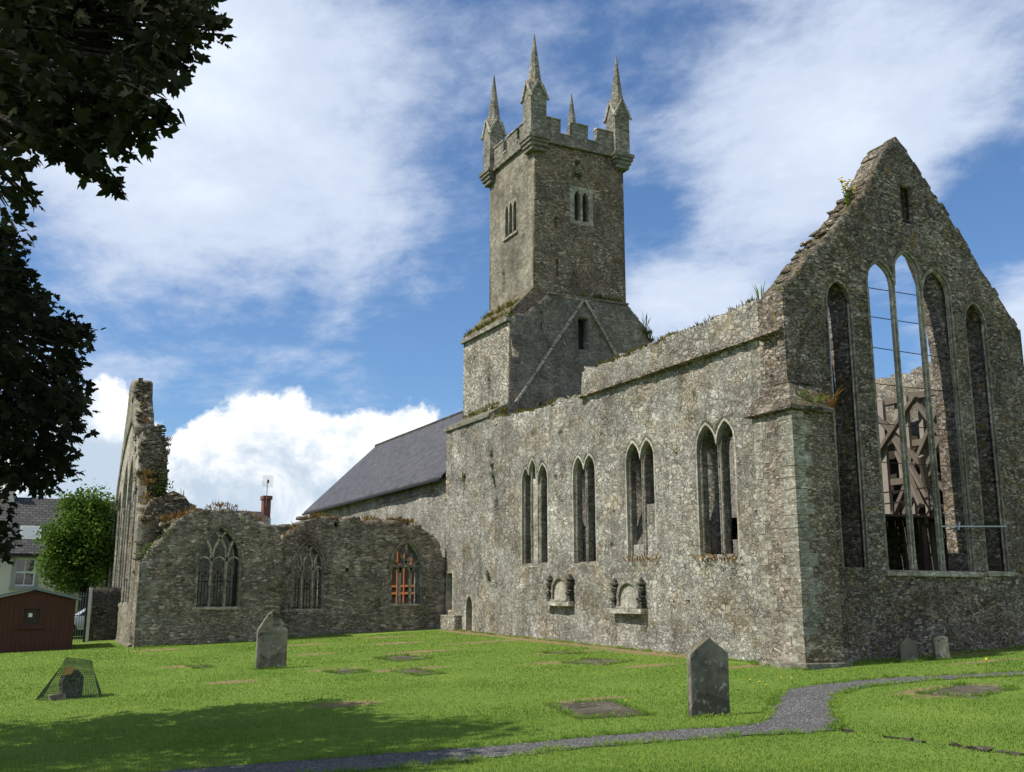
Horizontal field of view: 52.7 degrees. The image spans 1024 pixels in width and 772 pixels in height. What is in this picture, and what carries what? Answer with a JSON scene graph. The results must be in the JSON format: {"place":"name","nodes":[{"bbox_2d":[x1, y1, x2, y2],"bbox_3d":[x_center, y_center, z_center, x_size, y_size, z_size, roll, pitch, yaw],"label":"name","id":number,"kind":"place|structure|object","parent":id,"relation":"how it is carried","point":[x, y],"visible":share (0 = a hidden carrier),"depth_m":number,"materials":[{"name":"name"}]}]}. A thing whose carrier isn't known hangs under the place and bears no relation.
{"place":"outdoors","nodes":[
{"label":"outdoors","id":0,"kind":"place"},
{"bbox_2d":[0,629,1023,771],"bbox_3d":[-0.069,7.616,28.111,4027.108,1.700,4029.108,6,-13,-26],"label":"ground","id":1,"kind":"structure","parent":0,"point":[343,703],"depth_m":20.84,"materials":[{"name":"green plant"}]},
{"bbox_2d":[0,587,81,652],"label":"garden shed","id":2,"kind":"structure","parent":1,"relation":"on","point":[37,619],"depth_m":38.57,"materials":[{"name":"brown wood"}]},
{"bbox_2d":[16,607,44,628],"bbox_3d":[-17.899,8.629,38.500,0.970,0.800,0.130,6,-13,-26],"label":"window","id":3,"kind":"structure","parent":2,"relation":"in","point":[31,623],"depth_m":38.51,"materials":[{"name":"brown wood"}]},
{"bbox_2d":[0,484,113,611],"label":"cream house","id":4,"kind":"structure","parent":1,"relation":"on","point":[32,513],"depth_m":50.72,"materials":[{"name":"beige stone"}]},
{"bbox_2d":[9,556,39,588],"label":"window","id":5,"kind":"structure","parent":4,"relation":"in","point":[19,579],"depth_m":50.12,"materials":[{"name":"paint"}]},
{"bbox_2d":[47,669,83,700],"bbox_3d":[-10.016,6.736,23.157,0.795,0.720,0.381,11,-16,-43],"label":"marker stone","id":6,"kind":"object","parent":1,"relation":"on","point":[57,696],"visible":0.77,"depth_m":23.22,"materials":[{"name":"grey stone"}]},
{"bbox_2d":[36,657,101,699],"bbox_3d":[-9.994,6.608,23.422,1.338,0.886,0.868,4,-12,-18],"label":"guard","id":7,"kind":"object","parent":1,"relation":"on","point":[67,671],"visible":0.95,"depth_m":23.25,"materials":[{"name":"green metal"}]},
{"bbox_2d":[28,478,118,635],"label":"green tree","id":8,"kind":"object","parent":1,"relation":"on","point":[81,535],"visible":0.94,"depth_m":47.24,"materials":[{"name":"green plant"}]},
{"bbox_2d":[66,587,92,642],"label":"iron gate","id":9,"kind":"structure","parent":1,"relation":"on","point":[86,615],"depth_m":43.12,"materials":[{"name":"grey metal"}]},
{"bbox_2d":[73,606,87,635],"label":"parked car","id":10,"kind":"object","parent":1,"relation":"on","point":[79,620],"visible":0.07,"depth_m":45.66,"materials":[{"name":"silver metal"}]},
{"bbox_2d":[88,587,124,640],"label":"boundary wall","id":11,"kind":"structure","parent":1,"relation":"on","point":[104,613],"depth_m":43.97,"materials":[{"name":"stone"}]},
{"bbox_2d":[0,0,236,566],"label":"maple tree","id":12,"kind":"object","parent":1,"relation":"on","point":[68,64],"visible":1,"depth_m":8.14,"materials":[{"name":"green plant"}]},
{"bbox_2d":[211,495,272,523],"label":"house","id":13,"kind":"structure","parent":1,"relation":"on","point":[265,512],"depth_m":79.33,"materials":[{"name":"red brick"}]},
{"bbox_2d":[262,475,272,506],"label":"roof aerial","id":14,"kind":"object","parent":13,"relation":"attached to","point":[267,480],"visible":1,"depth_m":79.53,"materials":[{"name":"metal"}]},
{"bbox_2d":[255,611,287,669],"bbox_3d":[-6.774,7.276,29.137,0.840,1.846,0.240,4,-12,-18],"label":"gravestone","id":15,"kind":"object","parent":1,"relation":"on","point":[271,641],"visible":0.88,"depth_m":29.05,"materials":[{"name":"stone"}]},
{"bbox_2d":[104,378,445,647],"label":"transept ruin","id":16,"kind":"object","parent":1,"relation":"on","point":[201,576],"visible":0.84,"depth_m":43.23,"materials":[{"name":"stone"}]},
{"bbox_2d":[108,426,146,603],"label":"gable window","id":17,"kind":"structure","parent":16,"relation":"in","point":[125,496],"depth_m":45.41,"materials":[{"name":"stone"}]},
{"bbox_2d":[138,524,175,561],"bbox_3d":[-13.692,6.057,39.949,1.446,1.452,0.647,6,-13,-26],"label":"plant","id":18,"kind":"object","parent":16,"relation":"on","point":[153,544],"visible":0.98,"depth_m":39.76,"materials":[{"name":"green plant"}]},
{"bbox_2d":[152,466,174,495],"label":"plant","id":19,"kind":"object","parent":16,"relation":"on","point":[159,491],"visible":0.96,"depth_m":42.87,"materials":[{"name":"green plant"}]},
{"bbox_2d":[192,523,244,609],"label":"traceried window","id":20,"kind":"structure","parent":16,"relation":"in","point":[240,557],"depth_m":40.75,"materials":[{"name":"stone"}]},
{"bbox_2d":[136,398,418,535],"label":"vegetation","id":21,"kind":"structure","parent":16,"relation":"on","point":[217,504],"depth_m":42.51,"materials":[{"name":"green plant"}]},
{"bbox_2d":[289,540,326,611],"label":"traceried window","id":22,"kind":"structure","parent":16,"relation":"in","point":[322,565],"depth_m":43.68,"materials":[{"name":"stone"}]},
{"bbox_2d":[388,537,424,605],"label":"traceried window","id":23,"kind":"structure","parent":16,"relation":"in","point":[407,542],"depth_m":45.63,"materials":[{"name":"stone"}]},
{"bbox_2d":[323,669,364,673],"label":"ledger slab","id":24,"kind":"structure","parent":1,"relation":"on","point":[345,671],"depth_m":27.45,"materials":[{"name":"stone"}]},
{"bbox_2d":[302,410,462,602],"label":"church nave","id":25,"kind":"structure","parent":1,"relation":"on","point":[403,476],"depth_m":55.90,"materials":[{"name":"grey stone"}]},
{"bbox_2d":[374,656,431,661],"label":"ledger slab","id":26,"kind":"structure","parent":1,"relation":"on","point":[405,658],"depth_m":31.11,"materials":[{"name":"stone"}]},
{"bbox_2d":[392,669,443,675],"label":"ledger slab","id":27,"kind":"structure","parent":1,"relation":"on","point":[415,671],"depth_m":26.91,"materials":[{"name":"stone"}]},
{"bbox_2d":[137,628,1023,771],"bbox_3d":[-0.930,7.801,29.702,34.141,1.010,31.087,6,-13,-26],"label":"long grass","id":28,"kind":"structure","parent":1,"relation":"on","point":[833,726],"depth_m":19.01,"materials":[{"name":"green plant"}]},
{"bbox_2d":[566,659,629,664],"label":"ledger slab","id":29,"kind":"structure","parent":1,"relation":"on","point":[597,661],"depth_m":28.41,"materials":[{"name":"stone"}]},
{"bbox_2d":[547,700,651,718],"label":"ledger slab","id":30,"kind":"structure","parent":1,"relation":"on","point":[595,707],"depth_m":19.12,"materials":[{"name":"stone"}]},
{"bbox_2d":[687,637,729,716],"bbox_3d":[3.427,5.199,18.032,0.762,1.595,0.230,3,-12,-16],"label":"gravestone","id":31,"kind":"object","parent":1,"relation":"on","point":[707,675],"visible":0.83,"depth_m":17.97,"materials":[{"name":"stone"}]},
{"bbox_2d":[438,137,1023,670],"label":"chancel ruin","id":32,"kind":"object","parent":1,"relation":"on","point":[678,451],"visible":0.88,"depth_m":30.32,"materials":[{"name":"stone"}]},
{"bbox_2d":[463,594,474,630],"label":"pointed doorway","id":33,"kind":"structure","parent":32,"relation":"in","point":[469,607],"depth_m":44.02,"materials":[{"name":"stone"}]},
{"bbox_2d":[484,570,489,582],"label":"wall fern","id":34,"kind":"object","parent":32,"relation":"attached to","point":[487,576],"depth_m":42.25,"materials":[{"name":"green plant"}]},
{"bbox_2d":[488,449,494,485],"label":"wall fern","id":35,"kind":"object","parent":32,"relation":"attached to","point":[491,455],"depth_m":42.83,"materials":[{"name":"green plant"}]},
{"bbox_2d":[521,458,548,567],"bbox_3d":[1.072,4.792,39.436,0.504,4.193,2.260,6,-13,-26],"label":"lancet window","id":36,"kind":"structure","parent":32,"relation":"in","point":[538,480],"depth_m":39.55,"materials":[{"name":"stone"}]},
{"bbox_2d":[460,33,651,418],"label":"bell tower","id":37,"kind":"structure","parent":32,"relation":"on","point":[556,225],"depth_m":47.58,"materials":[{"name":"stone"}]},
{"bbox_2d":[502,195,517,241],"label":"belfry window","id":38,"kind":"structure","parent":37,"relation":"in","point":[511,208],"depth_m":48.94,"materials":[{"name":"stone"}]},
{"bbox_2d":[463,290,654,341],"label":"tower ledge grass","id":39,"kind":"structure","parent":37,"relation":"on","point":[500,309],"depth_m":47.35,"materials":[{"name":"green plant"}]},
{"bbox_2d":[572,160,581,178],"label":"wall fern","id":40,"kind":"object","parent":37,"relation":"attached to","point":[576,164],"depth_m":48.14,"materials":[{"name":"green plant"}]},
{"bbox_2d":[570,185,592,226],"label":"belfry window","id":41,"kind":"structure","parent":37,"relation":"in","point":[581,199],"depth_m":48.12,"materials":[{"name":"stone"}]},
{"bbox_2d":[641,312,649,326],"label":"wall weed","id":42,"kind":"object","parent":37,"relation":"attached to","point":[646,324],"depth_m":48.69,"materials":[{"name":"green plant"}]},
{"bbox_2d":[544,573,574,605],"bbox_3d":[1.700,7.276,36.860,0.320,1.130,1.760,6,-13,-26],"label":"wall monument","id":43,"kind":"object","parent":32,"relation":"attached to","point":[559,587],"depth_m":36.83,"materials":[{"name":"stone"}]},
{"bbox_2d":[572,453,596,566],"bbox_3d":[2.739,4.313,36.151,0.504,3.949,1.680,6,-13,-26],"label":"lancet window","id":44,"kind":"structure","parent":32,"relation":"in","point":[589,462],"depth_m":36.38,"materials":[{"name":"stone"}]},
{"bbox_2d":[462,295,757,418],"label":"wall top grass","id":45,"kind":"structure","parent":32,"relation":"on","point":[472,413],"depth_m":37.92,"materials":[{"name":"green plant"}]},
{"bbox_2d":[609,577,647,613],"bbox_3d":[3.695,6.683,32.932,0.320,1.130,1.860,6,-13,-26],"label":"wall monument","id":46,"kind":"object","parent":32,"relation":"attached to","point":[632,599],"depth_m":32.88,"materials":[{"name":"stone"}]},
{"bbox_2d":[620,553,658,561],"bbox_3d":[4.099,5.363,32.545,0.848,0.321,1.989,9,-15,-37],"label":"wall fern","id":47,"kind":"object","parent":32,"relation":"attached to","point":[629,557],"depth_m":32.46,"materials":[{"name":"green plant"}]},
{"bbox_2d":[625,437,656,557],"bbox_3d":[4.321,3.612,33.085,0.504,3.908,1.760,6,-13,-26],"label":"lancet window","id":48,"kind":"structure","parent":32,"relation":"in","point":[648,548],"depth_m":33.22,"materials":[{"name":"stone"}]},
{"bbox_2d":[690,551,739,561],"bbox_3d":[5.764,4.801,29.178,1.015,0.404,2.296,6,-13,-26],"label":"wall fern","id":49,"kind":"object","parent":32,"relation":"attached to","point":[714,557],"depth_m":29.04,"materials":[{"name":"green plant"}]},
{"bbox_2d":[695,418,739,560],"bbox_3d":[6.071,2.961,29.666,0.504,4.027,1.910,6,-13,-26],"label":"lancet window","id":50,"kind":"structure","parent":32,"relation":"in","point":[722,432],"depth_m":29.82,"materials":[{"name":"stone"}]},
{"bbox_2d":[751,279,765,298],"bbox_3d":[6.970,-2.672,29.315,0.414,0.752,0.322,1,-12,-5],"label":"wall weed","id":51,"kind":"object","parent":32,"relation":"on","point":[757,292],"depth_m":29.29,"materials":[{"name":"green plant"}]},
{"bbox_2d":[781,385,828,402],"bbox_3d":[7.670,0.230,26.959,1.133,0.518,1.116,-8,-14,34],"label":"wall fern","id":52,"kind":"object","parent":32,"relation":"attached to","point":[812,400],"depth_m":26.81,"materials":[{"name":"green plant"}]},
{"bbox_2d":[812,386,841,407],"bbox_3d":[8.354,0.322,27.289,0.986,0.671,0.952,-3,-12,16],"label":"wall fern","id":53,"kind":"object","parent":32,"relation":"attached to","point":[830,404],"depth_m":27.15,"materials":[{"name":"brown plant"}]},
{"bbox_2d":[838,177,855,208],"bbox_3d":[9.703,-5.520,29.918,0.475,1.069,0.398,10,-16,-41],"label":"ragwort plant","id":54,"kind":"object","parent":32,"relation":"on","point":[846,193],"visible":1,"depth_m":29.88,"materials":[{"name":"green plant"}]},
{"bbox_2d":[826,278,870,569],"bbox_3d":[9.048,0.930,28.067,0.980,8.000,0.133,6,-13,-26],"label":"lancet window","id":55,"kind":"structure","parent":32,"relation":"in","point":[849,306],"depth_m":28.12,"materials":[{"name":"stone"}]},
{"bbox_2d":[866,249,981,576],"bbox_3d":[11.502,0.657,29.572,3.611,9.464,0.662,6,-13,-26],"label":"lancet window","id":56,"kind":"structure","parent":32,"relation":"in","point":[891,279],"depth_m":29.47,"materials":[{"name":"stone"}]},
{"bbox_2d":[964,301,1014,575],"bbox_3d":[13.874,1.484,30.599,1.102,8.185,0.597,6,-13,-26],"label":"lancet window","id":57,"kind":"structure","parent":32,"relation":"in","point":[984,326],"depth_m":30.47,"materials":[{"name":"stone"}]},
{"bbox_2d":[732,388,944,570],"bbox_3d":[8.799,4.615,34.244,6.900,8.150,10.185,6,-13,-26],"label":"timber frame","id":58,"kind":"object","parent":1,"relation":"on","point":[920,486],"visible":0.18,"depth_m":32.70,"materials":[{"name":"brown wood"}]},
{"bbox_2d":[897,637,917,662],"bbox_3d":[10.080,6.851,26.323,0.544,0.891,0.226,3,-12,-14],"label":"gravestone","id":59,"kind":"object","parent":1,"relation":"on","point":[907,648],"visible":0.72,"depth_m":26.29,"materials":[{"name":"stone"}]},
{"bbox_2d":[841,728,1023,755],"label":"stone edging","id":60,"kind":"object","parent":1,"relation":"on","point":[985,749],"visible":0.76,"depth_m":13.91,"materials":[{"name":"grey stone"}]},
{"bbox_2d":[931,636,949,659],"bbox_3d":[11.082,6.893,26.689,0.440,0.863,0.190,2,-12,-10],"label":"gravestone","id":61,"kind":"object","parent":1,"relation":"on","point":[940,646],"visible":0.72,"depth_m":26.64,"materials":[{"name":"stone"}]},
{"bbox_2d":[919,685,1009,697],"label":"ledger slab","id":62,"kind":"structure","parent":1,"relation":"on","point":[964,690],"depth_m":20.39,"materials":[{"name":"stone"}]},
{"bbox_2d":[0,0,1023,525],"label":"sky","id":63,"kind":"structure","parent":0,"point":[297,276],"materials":[{"name":"blue"}]},
{"bbox_2d":[161,671,1023,771],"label":"gravel path","id":64,"kind":"structure","parent":0,"point":[805,708],"depth_m":15.37,"materials":[{"name":"grey gravel"}]}
]}

